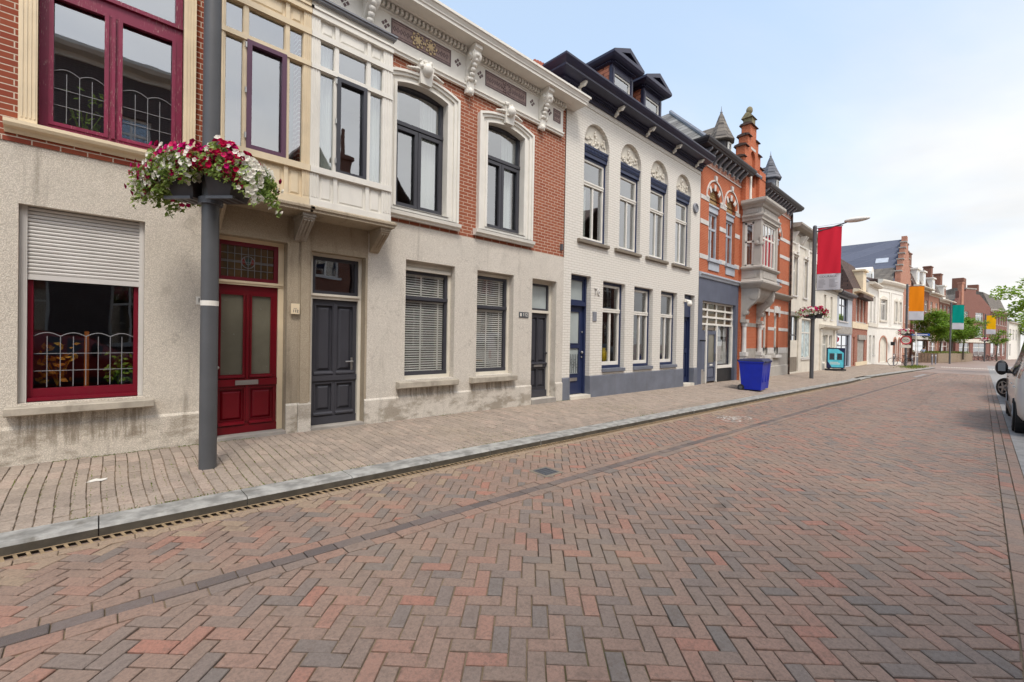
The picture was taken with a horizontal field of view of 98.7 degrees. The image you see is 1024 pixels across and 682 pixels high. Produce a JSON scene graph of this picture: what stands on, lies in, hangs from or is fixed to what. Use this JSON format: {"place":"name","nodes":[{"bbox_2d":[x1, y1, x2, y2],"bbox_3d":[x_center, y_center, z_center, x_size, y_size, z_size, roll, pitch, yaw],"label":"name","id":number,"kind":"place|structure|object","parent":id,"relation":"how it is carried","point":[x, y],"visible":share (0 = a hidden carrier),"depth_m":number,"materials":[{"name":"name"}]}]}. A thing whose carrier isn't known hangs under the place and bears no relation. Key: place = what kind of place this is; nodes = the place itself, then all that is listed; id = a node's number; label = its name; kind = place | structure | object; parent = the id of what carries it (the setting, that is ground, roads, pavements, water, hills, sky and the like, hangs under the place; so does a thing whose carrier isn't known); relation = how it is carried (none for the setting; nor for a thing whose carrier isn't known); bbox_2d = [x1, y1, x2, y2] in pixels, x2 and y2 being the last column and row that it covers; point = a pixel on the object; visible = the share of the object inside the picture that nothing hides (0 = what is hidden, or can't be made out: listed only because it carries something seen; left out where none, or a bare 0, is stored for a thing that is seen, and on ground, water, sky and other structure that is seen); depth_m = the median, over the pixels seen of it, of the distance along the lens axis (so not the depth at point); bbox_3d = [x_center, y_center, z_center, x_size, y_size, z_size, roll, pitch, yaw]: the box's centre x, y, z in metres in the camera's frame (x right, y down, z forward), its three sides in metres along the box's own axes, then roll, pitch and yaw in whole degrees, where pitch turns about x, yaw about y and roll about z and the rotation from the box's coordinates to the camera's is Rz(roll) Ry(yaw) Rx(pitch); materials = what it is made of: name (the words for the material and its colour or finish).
{"place":"outdoors","nodes":[
{"label":"outdoors","id":0,"kind":"place"},
{"bbox_2d":[0,380,730,530],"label":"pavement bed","id":1,"kind":"object","parent":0,"point":[129,484],"visible":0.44,"depth_m":4.32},
{"bbox_2d":[0,364,928,532],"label":"pavement","id":2,"kind":"structure","parent":0,"point":[364,445],"depth_m":5.50,"materials":[{"name":"brick"}]},
{"bbox_2d":[88,478,105,481],"bbox_3d":[-4.035,1.353,4.280,0.150,0.001,0.126,1,1,-18],"label":"pavement stain","id":3,"kind":"object","parent":2,"relation":"on","point":[96,479],"visible":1,"depth_m":4.28,"materials":[{"name":"white paint"}]},
{"bbox_2d":[198,0,221,470],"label":"lamp post","id":4,"kind":"object","parent":2,"relation":"on","point":[209,286],"visible":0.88,"depth_m":4.71,"materials":[{"name":"grey metal"}]},
{"bbox_2d":[124,135,283,217],"bbox_3d":[-3.297,-1.751,4.771,1.420,0.752,0.818,1,1,4],"label":"flower basket","id":5,"kind":"object","parent":4,"relation":"attached to","point":[238,177],"visible":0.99,"depth_m":4.55,"materials":[{"name":"plastic"}]},
{"bbox_2d":[12,398,656,519],"bbox_3d":[-0.877,1.422,7.152,9.691,0.166,2.101,1,1,-43],"label":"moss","id":6,"kind":"object","parent":2,"relation":"on","point":[226,470],"visible":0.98,"depth_m":4.71,"materials":[{"name":"green plant"}]},
{"bbox_2d":[737,359,769,390],"bbox_3d":[7.958,1.108,14.536,0.876,1.048,0.591,2,1,45],"label":"wheelie bin","id":7,"kind":"object","parent":2,"relation":"on","point":[753,373],"visible":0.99,"depth_m":14.33,"materials":[{"name":"blue plastic"}]},
{"bbox_2d":[743,358,771,387],"bbox_3d":[8.366,1.112,15.082,0.591,1.048,0.876,1,1,-40],"label":"wheelie bin","id":8,"kind":"object","parent":2,"relation":"on","point":[768,373],"visible":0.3,"depth_m":14.91,"materials":[{"name":"blue plastic"}]},
{"bbox_2d":[825,348,845,370],"bbox_3d":[20.064,1.122,27.286,1.000,1.390,0.440,1,1,19],"label":"advertising board","id":9,"kind":"object","parent":2,"relation":"on","point":[835,357],"visible":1,"depth_m":27.25,"materials":[{"name":"teal plastic"}]},
{"bbox_2d":[809,216,869,378],"bbox_3d":[14.666,-1.796,19.765,0.360,7.322,2.091,1,1,-43],"label":"lamp post","id":10,"kind":"object","parent":2,"relation":"on","point":[813,284],"visible":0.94,"depth_m":20.40,"materials":[{"name":"grey metal"}]},
{"bbox_2d":[794,305,830,320],"bbox_3d":[13.957,-1.299,20.470,1.428,0.721,0.781,1,1,4],"label":"flower basket","id":11,"kind":"object","parent":10,"relation":"attached to","point":[807,313],"visible":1,"depth_m":20.30,"materials":[{"name":"plastic"}]},
{"bbox_2d":[815,225,842,290],"bbox_3d":[14.397,-3.765,20.053,0.098,2.929,1.061,1,1,-43],"label":"street banner","id":12,"kind":"object","parent":10,"relation":"attached to","point":[829,260],"visible":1,"depth_m":20.01,"materials":[{"name":"red fabric"}]},
{"bbox_2d":[887,354,913,365],"bbox_3d":[33.170,1.632,37.571,0.586,1.065,1.770,1,1,-33],"label":"bicycle","id":13,"kind":"object","parent":2,"relation":"on","point":[900,361],"visible":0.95,"depth_m":37.52,"materials":[{"name":"black metal"}]},
{"bbox_2d":[904,284,908,365],"bbox_3d":[33.778,-1.308,37.682,0.170,7.160,0.170,1,1,-43],"label":"lamp post","id":14,"kind":"object","parent":2,"relation":"on","point":[906,321],"visible":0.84,"depth_m":37.62,"materials":[{"name":"grey metal"}]},
{"bbox_2d":[900,336,911,347],"bbox_3d":[33.692,0.069,37.638,0.730,1.025,0.068,1,1,42],"label":"traffic sign","id":15,"kind":"object","parent":14,"relation":"attached to","point":[905,340],"visible":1,"depth_m":37.63,"materials":[{"name":"white metal"}]},
{"bbox_2d":[897,328,916,335],"bbox_3d":[33.741,-0.737,37.692,1.434,0.714,0.761,1,1,8],"label":"flower basket","id":16,"kind":"object","parent":14,"relation":"attached to","point":[905,331],"visible":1,"depth_m":37.53,"materials":[{"name":"plastic"}]},
{"bbox_2d":[908,286,924,319],"bbox_3d":[34.191,-3.216,37.259,0.074,2.929,1.111,1,1,-43],"label":"street banner","id":17,"kind":"object","parent":14,"relation":"attached to","point":[916,302],"visible":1,"depth_m":37.22,"materials":[{"name":"orange fabric"}]},
{"bbox_2d":[893,364,928,368],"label":"weeds","id":18,"kind":"object","parent":2,"relation":"on","point":[914,366],"visible":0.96,"depth_m":36.63,"materials":[{"name":"green plant"}]},
{"bbox_2d":[5,359,1016,561],"bbox_3d":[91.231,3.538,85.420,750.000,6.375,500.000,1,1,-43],"label":"ground","id":19,"kind":"structure","parent":0,"point":[1010,362],"depth_m":4.41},
{"bbox_2d":[0,0,314,467],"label":"town house","id":20,"kind":"structure","parent":19,"relation":"on","point":[100,280],"depth_m":5.49,"materials":[{"name":"paint"}]},
{"bbox_2d":[3,211,153,417],"bbox_3d":[-4.800,-0.316,4.958,1.180,2.185,0.370,1,1,-43],"label":"window","id":21,"kind":"structure","parent":20,"relation":"in","point":[86,391],"depth_m":4.92,"materials":[{"name":"paint"}]},
{"bbox_2d":[3,0,196,161],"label":"window","id":22,"kind":"structure","parent":20,"relation":"in","point":[116,14],"depth_m":5.06,"materials":[{"name":"paint"}]},
{"bbox_2d":[217,283,277,435],"bbox_3d":[-3.709,0.253,6.165,0.770,2.055,0.128,1,1,-43],"label":"door","id":23,"kind":"structure","parent":20,"relation":"in","point":[247,315],"depth_m":6.17,"materials":[{"name":"red wood"}]},
{"bbox_2d":[220,0,314,216],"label":"bay window","id":24,"kind":"structure","parent":20,"relation":"in","point":[294,15],"depth_m":5.89,"materials":[{"name":"beige paint"}]},
{"bbox_2d":[291,0,591,431],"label":"town house","id":25,"kind":"structure","parent":19,"relation":"on","point":[429,233],"depth_m":8.19,"materials":[{"name":"paint"}]},
{"bbox_2d":[311,299,356,424],"bbox_3d":[-2.837,0.326,7.014,0.735,1.955,0.113,1,1,-43],"label":"door","id":26,"kind":"structure","parent":25,"relation":"in","point":[334,322],"depth_m":7.01,"materials":[{"name":"paint"}]},
{"bbox_2d":[309,0,397,230],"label":"bay window","id":27,"kind":"structure","parent":25,"relation":"in","point":[338,197],"depth_m":6.51,"materials":[{"name":"white paint"}]},
{"bbox_2d":[391,58,461,230],"bbox_3d":[-1.630,-3.506,7.830,1.630,2.836,0.542,1,1,-43],"label":"window","id":28,"kind":"structure","parent":25,"relation":"in","point":[432,95],"depth_m":8.11,"materials":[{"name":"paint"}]},
{"bbox_2d":[396,270,458,388],"bbox_3d":[-1.563,-0.221,7.997,1.240,2.075,0.382,1,1,-43],"label":"window","id":29,"kind":"structure","parent":25,"relation":"in","point":[420,299],"depth_m":8.15,"materials":[{"name":"paint"}]},
{"bbox_2d":[469,275,517,383],"bbox_3d":[-0.427,-0.250,9.059,1.190,2.155,0.382,1,1,-43],"label":"window","id":30,"kind":"structure","parent":25,"relation":"in","point":[485,308],"depth_m":9.24,"materials":[{"name":"paint"}]},
{"bbox_2d":[473,101,534,246],"bbox_3d":[-0.170,-3.487,9.197,1.630,2.824,0.543,1,1,-43],"label":"window","id":31,"kind":"structure","parent":25,"relation":"in","point":[505,123],"depth_m":9.34,"materials":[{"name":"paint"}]},
{"bbox_2d":[531,313,546,397],"bbox_3d":[0.575,0.325,10.247,0.645,1.950,0.114,1,1,-43],"label":"door","id":32,"kind":"structure","parent":25,"relation":"in","point":[538,338],"depth_m":10.31,"materials":[{"name":"paint"}]},
{"bbox_2d":[0,375,888,561],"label":"drain channel","id":33,"kind":"object","parent":19,"relation":"on","point":[78,543],"visible":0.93,"depth_m":4.52,"materials":[{"name":"metal"}]},
{"bbox_2d":[0,367,934,559],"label":"kerb","id":34,"kind":"structure","parent":19,"relation":"on","point":[28,539],"depth_m":4.33,"materials":[{"name":"grey concrete"}]},
{"bbox_2d":[542,48,715,400],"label":"town house","id":35,"kind":"structure","parent":19,"relation":"on","point":[636,163],"depth_m":12.75,"materials":[{"name":"white paint"}]},
{"bbox_2d":[569,305,582,393],"bbox_3d":[1.598,0.225,11.135,0.610,2.230,0.117,1,1,-43],"label":"door","id":36,"kind":"structure","parent":35,"relation":"in","point":[576,316],"depth_m":11.20,"materials":[{"name":"blue paint"}]},
{"bbox_2d":[577,143,609,249],"bbox_3d":[2.006,-3.695,11.338,1.290,2.520,0.415,1,1,-43],"label":"window","id":37,"kind":"structure","parent":35,"relation":"in","point":[594,157],"depth_m":11.49,"materials":[{"name":"blue paint"}]},
{"bbox_2d":[601,282,624,371],"bbox_3d":[2.710,-0.383,12.023,1.060,2.410,0.270,1,1,-43],"label":"window","id":38,"kind":"structure","parent":35,"relation":"in","point":[607,365],"depth_m":12.24,"materials":[{"name":"white paint"}]},
{"bbox_2d":[614,161,641,257],"bbox_3d":[3.174,-3.684,12.432,1.290,2.520,0.417,1,1,-43],"label":"window","id":39,"kind":"structure","parent":35,"relation":"in","point":[629,174],"depth_m":12.57,"materials":[{"name":"blue paint"}]},
{"bbox_2d":[633,287,652,369],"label":"window","id":40,"kind":"structure","parent":35,"relation":"in","point":[638,364],"depth_m":13.29,"materials":[{"name":"blue paint"}]},
{"bbox_2d":[645,177,668,264],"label":"window","id":41,"kind":"structure","parent":35,"relation":"in","point":[658,188],"depth_m":13.67,"materials":[{"name":"blue paint"}]},
{"bbox_2d":[660,292,676,367],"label":"window","id":42,"kind":"structure","parent":35,"relation":"in","point":[667,363],"depth_m":14.36,"materials":[{"name":"blue paint"}]},
{"bbox_2d":[671,190,691,270],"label":"window","id":43,"kind":"structure","parent":35,"relation":"in","point":[682,200],"depth_m":14.77,"materials":[{"name":"blue paint"}]},
{"bbox_2d":[683,317,687,381],"bbox_3d":[5.899,0.301,15.208,0.600,2.260,0.059,1,1,-43],"label":"door","id":44,"kind":"structure","parent":35,"relation":"in","point":[685,318],"depth_m":15.32,"materials":[{"name":"blue paint"}]},
{"bbox_2d":[661,106,804,384],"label":"gabled house","id":45,"kind":"structure","parent":19,"relation":"on","point":[749,207],"depth_m":17.76,"materials":[{"name":"orange brick"}]},
{"bbox_2d":[706,331,715,381],"bbox_3d":[7.496,0.562,16.573,0.830,1.890,0.084,1,1,-43],"label":"door","id":46,"kind":"structure","parent":45,"relation":"in","point":[711,335],"depth_m":16.62,"materials":[{"name":"grey wood"}]},
{"bbox_2d":[706,176,723,271],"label":"window","id":47,"kind":"structure","parent":45,"relation":"in","point":[713,264],"depth_m":16.39,"materials":[{"name":"white paint"}]},
{"bbox_2d":[724,186,738,276],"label":"window","id":48,"kind":"structure","parent":45,"relation":"in","point":[729,268],"depth_m":17.45,"materials":[{"name":"white paint"}]},
{"bbox_2d":[762,307,770,357],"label":"window","id":49,"kind":"structure","parent":45,"relation":"in","point":[768,309],"depth_m":20.53,"materials":[{"name":"white paint"}]},
{"bbox_2d":[773,306,781,357],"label":"window","id":50,"kind":"structure","parent":45,"relation":"in","point":[776,309],"depth_m":21.57,"materials":[{"name":"white paint"}]},
{"bbox_2d":[777,219,782,284],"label":"window","id":51,"kind":"structure","parent":45,"relation":"in","point":[779,281],"depth_m":21.47,"materials":[{"name":"white paint"}]},
{"bbox_2d":[787,222,817,373],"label":"town house","id":52,"kind":"structure","parent":19,"relation":"on","point":[801,293],"depth_m":24.05,"materials":[{"name":"white paint"}]},
{"bbox_2d":[789,258,797,297],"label":"window","id":53,"kind":"structure","parent":52,"relation":"in","point":[794,295],"depth_m":23.63,"materials":[{"name":"white paint"}]},
{"bbox_2d":[790,316,796,339],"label":"window","id":54,"kind":"structure","parent":52,"relation":"in","point":[793,336],"depth_m":23.78,"materials":[{"name":"paint"}]},
{"bbox_2d":[803,267,807,299],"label":"window","id":55,"kind":"structure","parent":52,"relation":"in","point":[804,267],"depth_m":24.97,"materials":[{"name":"white paint"}]},
{"bbox_2d":[801,319,809,359],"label":"window","id":56,"kind":"structure","parent":52,"relation":"in","point":[802,357],"depth_m":25.23,"materials":[{"name":"white paint"}]},
{"bbox_2d":[814,280,842,370],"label":"town house","id":57,"kind":"structure","parent":19,"relation":"on","point":[826,332],"depth_m":28.13,"materials":[{"name":"white paint"}]},
{"bbox_2d":[822,335,825,362],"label":"window","id":58,"kind":"structure","parent":57,"relation":"in","point":[824,336],"depth_m":28.39,"materials":[{"name":"white glass"}]},
{"bbox_2d":[816,259,873,365],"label":"town house","id":59,"kind":"structure","parent":19,"relation":"on","point":[853,280],"depth_m":35.60,"materials":[{"name":"red brick"}]},
{"bbox_2d":[857,340,863,361],"bbox_3d":[28.800,0.927,36.423,2.800,2.050,0.040,1,1,-43],"label":"roller door","id":60,"kind":"structure","parent":59,"relation":"in","point":[860,343],"depth_m":36.42,"materials":[{"name":"beige metal"}]},
{"bbox_2d":[836,290,857,366],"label":"town house","id":61,"kind":"structure","parent":19,"relation":"on","point":[844,316],"depth_m":32.38,"materials":[{"name":"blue paint"}]},
{"bbox_2d":[837,335,847,365],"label":"window","id":62,"kind":"structure","parent":61,"relation":"in","point":[842,340],"depth_m":32.60,"materials":[{"name":"glass"}]},
{"bbox_2d":[839,297,848,322],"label":"window","id":63,"kind":"structure","parent":61,"relation":"in","point":[842,301],"depth_m":31.92,"materials":[{"name":"glass"}]},
{"bbox_2d":[866,279,883,363],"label":"town house","id":64,"kind":"structure","parent":19,"relation":"on","point":[872,287],"depth_m":39.79,"materials":[{"name":"white paint"}]},
{"bbox_2d":[841,236,911,361],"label":"gable house","id":65,"kind":"structure","parent":19,"relation":"on","point":[888,260],"depth_m":54.25,"materials":[{"name":"brick"}]},
{"bbox_2d":[855,267,905,364],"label":"corner house","id":66,"kind":"structure","parent":19,"relation":"on","point":[889,314],"depth_m":43.03,"materials":[{"name":"white paint"}]},
{"bbox_2d":[879,296,887,321],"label":"window","id":67,"kind":"structure","parent":66,"relation":"in","point":[882,302],"depth_m":42.52,"materials":[{"name":"white paint"}]},
{"bbox_2d":[879,335,887,361],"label":"door","id":68,"kind":"structure","parent":66,"relation":"in","point":[882,341],"depth_m":42.66,"materials":[{"name":"white paint"}]},
{"bbox_2d":[892,337,896,361],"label":"door","id":69,"kind":"structure","parent":66,"relation":"in","point":[894,337],"depth_m":44.48,"materials":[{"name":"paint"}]},
{"bbox_2d":[894,298,897,322],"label":"window","id":70,"kind":"structure","parent":66,"relation":"in","point":[896,299],"depth_m":44.26,"materials":[{"name":"white paint"}]},
{"bbox_2d":[897,337,900,361],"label":"door","id":71,"kind":"structure","parent":66,"relation":"in","point":[899,337],"depth_m":45.31,"materials":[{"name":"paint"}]},
{"bbox_2d":[898,299,901,323],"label":"window","id":72,"kind":"structure","parent":66,"relation":"in","point":[900,300],"depth_m":44.85,"materials":[{"name":"white paint"}]},
{"bbox_2d":[909,253,934,360],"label":"town house","id":73,"kind":"structure","parent":19,"relation":"on","point":[918,277],"depth_m":60.85,"materials":[{"name":"brown brick"}]},
{"bbox_2d":[913,340,923,356],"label":"window","id":74,"kind":"structure","parent":73,"relation":"in","point":[920,344],"depth_m":61.43,"materials":[{"name":"white glass"}]},
{"bbox_2d":[922,266,944,352],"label":"town house","id":75,"kind":"structure","parent":19,"relation":"on","point":[934,296],"depth_m":66.16,"materials":[{"name":"brick"}]},
{"bbox_2d":[928,341,934,351],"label":"window","id":76,"kind":"structure","parent":75,"relation":"in","point":[931,345],"depth_m":66.23,"materials":[{"name":"white glass"}]},
{"bbox_2d":[933,273,956,350],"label":"town house","id":77,"kind":"structure","parent":19,"relation":"on","point":[944,303],"depth_m":70.93,"materials":[{"name":"brown brick"}]},
{"bbox_2d":[939,341,946,350],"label":"window","id":78,"kind":"structure","parent":77,"relation":"in","point":[944,344],"depth_m":71.12,"materials":[{"name":"white glass"}]},
{"bbox_2d":[947,282,989,359],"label":"brick block","id":79,"kind":"structure","parent":19,"relation":"on","point":[971,301],"depth_m":74.72,"materials":[{"name":"brick"}]},
{"bbox_2d":[973,343,983,355],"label":"window","id":80,"kind":"structure","parent":79,"relation":"in","point":[980,347],"depth_m":75.67,"materials":[{"name":"white glass"}]},
{"bbox_2d":[975,313,982,320],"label":"window","id":81,"kind":"structure","parent":79,"relation":"in","point":[980,315],"depth_m":75.54,"materials":[{"name":"white glass"}]},
{"bbox_2d":[946,278,1007,359],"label":"brick terrace","id":82,"kind":"structure","parent":19,"relation":"on","point":[994,304],"depth_m":80.30,"materials":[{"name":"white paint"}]},
{"bbox_2d":[986,329,1011,360],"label":"tree","id":83,"kind":"object","parent":19,"relation":"on","point":[997,342],"visible":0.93,"depth_m":69.62,"materials":[{"name":"green plant"}]},
{"bbox_2d":[989,277,1023,321],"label":"street tree","id":84,"kind":"object","parent":19,"relation":"on","point":[1017,309],"visible":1,"depth_m":30.58,"materials":[{"name":"green plant"}]},
{"bbox_2d":[1006,318,1021,359],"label":"white house","id":85,"kind":"structure","parent":19,"relation":"on","point":[1013,345],"depth_m":92.65,"materials":[{"name":"paint"}]},
{"bbox_2d":[1013,312,1023,334],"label":"street tree","id":86,"kind":"object","parent":19,"relation":"on","point":[1022,328],"visible":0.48,"depth_m":97.09,"materials":[{"name":"green plant"}]},
{"bbox_2d":[0,372,1023,681],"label":"road","id":87,"kind":"structure","parent":0,"point":[858,490],"depth_m":3.02,"materials":[{"name":"brown brick"}]},
{"bbox_2d":[0,373,936,647],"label":"gutter","id":88,"kind":"object","parent":87,"relation":"on","point":[80,619],"visible":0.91,"depth_m":3.12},
{"bbox_2d":[529,466,563,476],"bbox_3d":[0.410,1.572,5.299,0.300,0.024,0.300,1,1,-41],"label":"drain cover","id":89,"kind":"object","parent":87,"relation":"on","point":[545,471],"visible":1,"depth_m":5.27,"materials":[{"name":"grey metal"}]},
{"bbox_2d":[439,0,1023,350],"label":"sky","id":90,"kind":"structure","parent":0,"point":[907,116],"materials":[{"name":"blue"}]},
{"bbox_2d":[910,360,989,375],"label":"road","id":91,"kind":"structure","parent":0,"point":[962,367],"depth_m":39.96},
{"bbox_2d":[912,332,929,363],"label":"street name sign","id":92,"kind":"object","parent":91,"relation":"on","point":[916,341],"visible":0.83,"depth_m":42.21,"materials":[{"name":"metal"}]},
{"bbox_2d":[918,350,947,362],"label":"planter","id":93,"kind":"object","parent":91,"relation":"on","point":[941,356],"visible":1,"depth_m":53.93,"materials":[{"name":"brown wood"}]},
{"bbox_2d":[909,308,971,351],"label":"tree","id":94,"kind":"object","parent":93,"relation":"in","point":[937,330],"visible":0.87,"depth_m":54.43,"materials":[{"name":"green plant"}]},
{"bbox_2d":[934,351,956,362],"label":"planter","id":95,"kind":"object","parent":91,"relation":"on","point":[953,356],"visible":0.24,"depth_m":57.49,"materials":[{"name":"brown wood"}]},
{"bbox_2d":[929,313,976,352],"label":"tree","id":96,"kind":"object","parent":95,"relation":"in","point":[959,333],"visible":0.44,"depth_m":57.82,"materials":[{"name":"green plant"}]},
{"bbox_2d":[949,302,951,363],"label":"lamp post","id":97,"kind":"object","parent":91,"relation":"on","point":[950,332],"visible":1,"depth_m":50.98,"materials":[{"name":"grey metal"}]},
{"bbox_2d":[952,305,963,329],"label":"street banner","id":98,"kind":"object","parent":97,"relation":"attached to","point":[957,316],"visible":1,"depth_m":50.57,"materials":[{"name":"teal fabric"}]},
{"bbox_2d":[948,351,964,361],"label":"planter","id":99,"kind":"object","parent":91,"relation":"on","point":[959,356],"visible":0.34,"depth_m":59.89,"materials":[{"name":"beige concrete"}]},
{"bbox_2d":[948,312,989,359],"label":"tree","id":100,"kind":"object","parent":99,"relation":"in","point":[974,334],"visible":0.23,"depth_m":59.56,"materials":[{"name":"green plant"}]},
{"bbox_2d":[953,351,972,361],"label":"planter","id":101,"kind":"object","parent":91,"relation":"on","point":[968,356],"visible":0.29,"depth_m":63.24,"materials":[{"name":"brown wood"}]},
{"bbox_2d":[983,314,985,361],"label":"lamp post","id":102,"kind":"object","parent":91,"relation":"on","point":[984,337],"visible":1,"depth_m":66.03,"materials":[{"name":"grey metal"}]},
{"bbox_2d":[979,337,989,341],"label":"flower basket","id":103,"kind":"object","parent":102,"relation":"attached to","point":[986,339],"visible":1,"depth_m":65.91,"materials":[{"name":"plant"}]},
{"bbox_2d":[986,315,995,333],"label":"street banner","id":104,"kind":"object","parent":102,"relation":"attached to","point":[991,327],"visible":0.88,"depth_m":65.60,"materials":[{"name":"yellow fabric"}]},
{"bbox_2d":[987,366,1023,474],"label":"parking strip","id":105,"kind":"object","parent":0,"point":[1017,440],"visible":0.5,"depth_m":9.28,"materials":[{"name":"grey brick"}]},
{"bbox_2d":[996,367,1012,396],"bbox_3d":[16.740,1.226,13.668,4.140,1.597,2.243,1,1,-43],"label":"parked car","id":106,"kind":"object","parent":105,"relation":"on","point":[1001,385],"visible":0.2,"depth_m":15.19,"materials":[{"name":"grey paint"}]},
{"bbox_2d":[995,342,1023,432],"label":"parked van","id":107,"kind":"object","parent":105,"relation":"on","point":[1014,403],"visible":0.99,"depth_m":8.74,"materials":[{"name":"silver metal"}]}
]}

